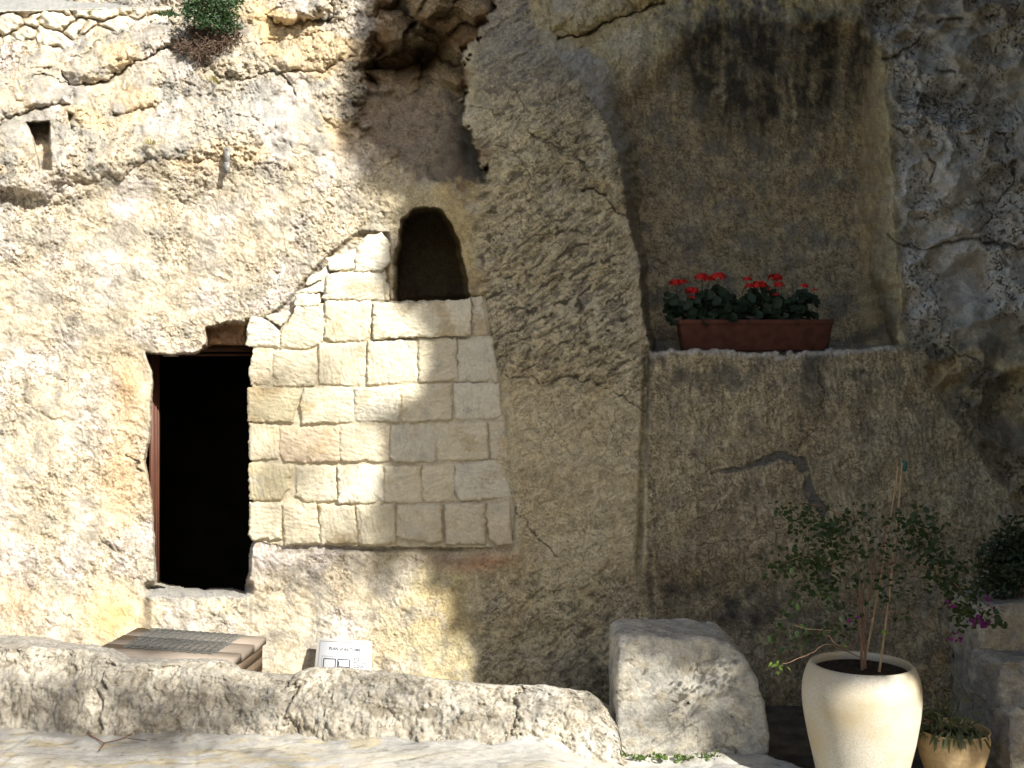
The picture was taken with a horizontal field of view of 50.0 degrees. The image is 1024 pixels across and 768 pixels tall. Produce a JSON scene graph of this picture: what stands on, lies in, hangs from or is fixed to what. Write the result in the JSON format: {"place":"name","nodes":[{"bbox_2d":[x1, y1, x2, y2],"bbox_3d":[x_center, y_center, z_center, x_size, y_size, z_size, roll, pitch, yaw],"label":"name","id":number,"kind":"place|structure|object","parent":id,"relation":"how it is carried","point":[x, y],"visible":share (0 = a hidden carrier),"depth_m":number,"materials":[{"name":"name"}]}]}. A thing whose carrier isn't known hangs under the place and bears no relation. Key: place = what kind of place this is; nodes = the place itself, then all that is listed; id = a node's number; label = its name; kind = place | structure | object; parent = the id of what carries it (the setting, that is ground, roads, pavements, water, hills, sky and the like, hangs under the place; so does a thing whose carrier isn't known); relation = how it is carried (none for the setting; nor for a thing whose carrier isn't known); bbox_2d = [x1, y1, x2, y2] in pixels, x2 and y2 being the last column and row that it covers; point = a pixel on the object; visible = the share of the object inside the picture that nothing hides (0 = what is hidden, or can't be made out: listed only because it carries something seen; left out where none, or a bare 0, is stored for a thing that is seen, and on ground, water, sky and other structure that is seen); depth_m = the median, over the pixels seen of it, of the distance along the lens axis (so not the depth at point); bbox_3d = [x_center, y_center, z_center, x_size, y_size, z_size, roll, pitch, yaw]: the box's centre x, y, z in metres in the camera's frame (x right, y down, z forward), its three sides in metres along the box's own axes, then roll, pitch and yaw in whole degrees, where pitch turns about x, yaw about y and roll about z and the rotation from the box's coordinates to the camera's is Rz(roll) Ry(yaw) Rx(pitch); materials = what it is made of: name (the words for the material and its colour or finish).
{"place":"outdoors","nodes":[
{"label":"outdoors","id":0,"kind":"place"},
{"bbox_2d":[0,670,800,767],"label":"pavement","id":1,"kind":"structure","parent":0,"point":[22,748],"depth_m":6.60,"materials":[{"name":"beige stone"}]},
{"bbox_2d":[86,732,146,750],"bbox_3d":[-2.462,2.185,6.792,0.290,0.012,0.379,0,0,-37],"label":"dry twig","id":2,"kind":"object","parent":1,"relation":"on","point":[91,735],"visible":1,"depth_m":6.75,"materials":[{"name":"wood"}]},
{"bbox_2d":[102,628,265,672],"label":"wooden platform","id":3,"kind":"structure","parent":1,"relation":"on","point":[242,651],"depth_m":7.80,"materials":[{"name":"brown wood"}]},
{"bbox_2d":[315,638,371,669],"bbox_3d":[-1.257,2.071,8.177,0.424,0.327,0.197,0,0,-3],"label":"plan sign","id":4,"kind":"object","parent":1,"relation":"on","point":[356,654],"visible":0.62,"depth_m":8.20,"materials":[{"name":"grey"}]},
{"bbox_2d":[629,754,648,760],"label":"weed","id":5,"kind":"object","parent":1,"relation":"on","point":[640,756],"visible":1,"depth_m":6.71,"materials":[{"name":"green plant"}]},
{"bbox_2d":[647,751,665,760],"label":"weed","id":6,"kind":"object","parent":1,"relation":"on","point":[658,755],"visible":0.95,"depth_m":6.72,"materials":[{"name":"green plant"}]},
{"bbox_2d":[663,753,697,762],"bbox_3d":[1.030,2.282,6.713,0.230,0.060,0.082,0,0,0],"label":"weed","id":7,"kind":"object","parent":1,"relation":"on","point":[682,757],"visible":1,"depth_m":6.71,"materials":[{"name":"green plant"}]},
{"bbox_2d":[608,618,769,754],"bbox_3d":[1.130,1.960,7.134,0.980,0.789,0.594,0,0,0],"label":"boulder","id":8,"kind":"object","parent":1,"relation":"on","point":[683,686],"visible":0.89,"depth_m":6.85,"materials":[{"name":"stone"}]},
{"bbox_2d":[694,750,724,760],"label":"weed","id":9,"kind":"object","parent":1,"relation":"on","point":[705,756],"visible":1,"depth_m":6.72,"materials":[{"name":"green plant"}]},
{"bbox_2d":[0,0,1023,709],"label":"cliff","id":10,"kind":"structure","parent":0,"point":[570,190],"depth_m":8.50,"materials":[{"name":"stone"}]},
{"bbox_2d":[0,0,170,53],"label":"rubble wall","id":11,"kind":"structure","parent":10,"relation":"on","point":[60,23],"depth_m":9.43,"materials":[{"name":"stone"}]},
{"bbox_2d":[144,137,162,145],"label":"grass tuft","id":12,"kind":"object","parent":10,"relation":"on","point":[148,142],"visible":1,"depth_m":8.41,"materials":[{"name":"beige plant"}]},
{"bbox_2d":[156,7,178,17],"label":"weed","id":13,"kind":"object","parent":10,"relation":"on","point":[170,13],"visible":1,"depth_m":9.23,"materials":[{"name":"green plant"}]},
{"bbox_2d":[149,346,252,581],"bbox_3d":[-2.510,0.675,9.040,0.906,1.978,0.140,0,0,0],"label":"door frame","id":14,"kind":"object","parent":10,"relation":"attached to","point":[154,455],"visible":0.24,"depth_m":9.02,"materials":[{"name":"red wood"}]},
{"bbox_2d":[173,0,246,67],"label":"hanging bush","id":15,"kind":"object","parent":10,"relation":"hanging from","point":[223,13],"visible":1,"depth_m":8.93,"materials":[{"name":"green plant"}]},
{"bbox_2d":[206,74,218,83],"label":"grass tuft","id":16,"kind":"object","parent":10,"relation":"on","point":[213,79],"visible":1,"depth_m":8.86,"materials":[{"name":"beige plant"}]},
{"bbox_2d":[224,147,229,172],"bbox_3d":[-2.184,-1.718,8.446,0.043,0.195,0.073,0,0,0],"label":"crack gauge","id":17,"kind":"object","parent":10,"relation":"attached to","point":[226,159],"visible":1,"depth_m":8.42,"materials":[{"name":"grey plastic"}]},
{"bbox_2d":[245,232,514,547],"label":"masonry wall","id":18,"kind":"structure","parent":10,"relation":"on","point":[375,414],"depth_m":8.48,"materials":[{"name":"stone"}]},
{"bbox_2d":[675,319,833,350],"bbox_3d":[1.873,-0.375,8.510,1.197,0.239,0.220,0,0,0],"label":"planter trough","id":19,"kind":"object","parent":10,"relation":"on","point":[775,334],"visible":0.81,"depth_m":8.42,"materials":[{"name":"ceramic"}]},
{"bbox_2d":[662,279,706,325],"bbox_3d":[1.331,-0.620,8.497,0.352,0.394,0.316,0,0,21],"label":"geranium","id":20,"kind":"object","parent":19,"relation":"in","point":[674,306],"visible":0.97,"depth_m":8.45,"materials":[{"name":"green plant"}]},
{"bbox_2d":[695,272,739,325],"bbox_3d":[1.598,-0.652,8.520,0.345,0.418,0.394,0,0,16],"label":"geranium","id":21,"kind":"object","parent":19,"relation":"in","point":[724,307],"visible":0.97,"depth_m":8.43,"materials":[{"name":"green plant"}]},
{"bbox_2d":[732,273,784,318],"bbox_3d":[1.898,-0.649,8.480,0.417,0.403,0.340,0,0,0],"label":"geranium","id":22,"kind":"object","parent":19,"relation":"in","point":[746,306],"visible":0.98,"depth_m":8.45,"materials":[{"name":"green plant"}]},
{"bbox_2d":[772,283,820,318],"bbox_3d":[2.199,-0.615,8.507,0.423,0.331,0.335,0,0,0],"label":"geranium","id":23,"kind":"object","parent":19,"relation":"in","point":[793,306],"visible":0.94,"depth_m":8.44,"materials":[{"name":"green plant"}]},
{"bbox_2d":[765,705,950,767],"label":"ground","id":24,"kind":"structure","parent":0,"point":[789,742],"depth_m":7.66,"materials":[{"name":"stone"}]},
{"bbox_2d":[146,352,252,590],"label":"chamber wall","id":25,"kind":"structure","parent":24,"relation":"on","point":[206,541],"depth_m":12.10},
{"bbox_2d":[0,635,627,766],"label":"wall","id":26,"kind":"structure","parent":24,"relation":"on","point":[48,685],"depth_m":6.93,"materials":[{"name":"stone"}]},
{"bbox_2d":[802,651,922,767],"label":"pot","id":27,"kind":"object","parent":24,"relation":"on","point":[856,716],"visible":0.97,"depth_m":6.14,"materials":[{"name":"ceramic"}]},
{"bbox_2d":[748,500,1007,674],"bbox_3d":[2.163,1.170,6.321,1.589,1.013,0.926,0,0,0],"label":"bougainvillea","id":28,"kind":"object","parent":27,"relation":"in","point":[964,610],"visible":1,"depth_m":6.32,"materials":[{"name":"green plant"}]},
{"bbox_2d":[864,467,898,663],"bbox_3d":[2.198,1.082,6.533,0.326,1.160,0.018,0,0,-33],"label":"bamboo cane","id":29,"kind":"object","parent":27,"relation":"in","point":[875,606],"visible":0.88,"depth_m":6.53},
{"bbox_2d":[878,463,902,671],"bbox_3d":[2.233,1.068,6.463,0.022,1.191,0.369,0,0,41],"label":"bamboo cane","id":30,"kind":"object","parent":27,"relation":"in","point":[885,623],"visible":0.84,"depth_m":6.44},
{"bbox_2d":[901,435,906,471],"bbox_3d":[2.364,0.415,6.620,0.040,0.225,0.023,0,0,0],"label":"cane clip","id":31,"kind":"object","parent":30,"relation":"attached to","point":[904,462],"visible":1,"depth_m":6.61,"materials":[{"name":"teal plastic"}]},
{"bbox_2d":[917,718,990,767],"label":"pot","id":32,"kind":"object","parent":24,"relation":"on","point":[940,757],"visible":0.71,"depth_m":6.46,"materials":[{"name":"beige ceramic"}]},
{"bbox_2d":[918,689,991,753],"bbox_3d":[2.589,2.019,6.593,0.543,0.328,0.485,0,0,0],"label":"narrow leaf plant","id":33,"kind":"object","parent":32,"relation":"in","point":[934,727],"visible":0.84,"depth_m":6.50,"materials":[{"name":"green plant"}]},
{"bbox_2d":[949,630,973,721],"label":"stone block","id":34,"kind":"structure","parent":24,"relation":"on","point":[957,676],"depth_m":7.56,"materials":[{"name":"stone"}]},
{"bbox_2d":[971,695,1023,767],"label":"stone block","id":35,"kind":"structure","parent":24,"relation":"on","point":[1004,724],"depth_m":6.63,"materials":[{"name":"stone"}]},
{"bbox_2d":[962,646,1023,707],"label":"stone block","id":36,"kind":"structure","parent":35,"relation":"on","point":[995,678],"depth_m":6.77,"materials":[{"name":"stone"}]},
{"bbox_2d":[949,587,1023,651],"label":"stone block","id":37,"kind":"structure","parent":36,"relation":"on","point":[1010,637],"depth_m":6.96,"materials":[{"name":"stone"}]},
{"bbox_3d":[3.406,1.635,7.150,0.262,0.301,0.262,0,0,0],"label":"yellow pot","id":38,"kind":"object","parent":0,"visible":0},
{"bbox_2d":[968,514,1023,599],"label":"dark shrub","id":39,"kind":"object","parent":38,"relation":"in","point":[1013,558],"visible":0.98,"depth_m":7.05,"materials":[{"name":"green plant"}]}
]}

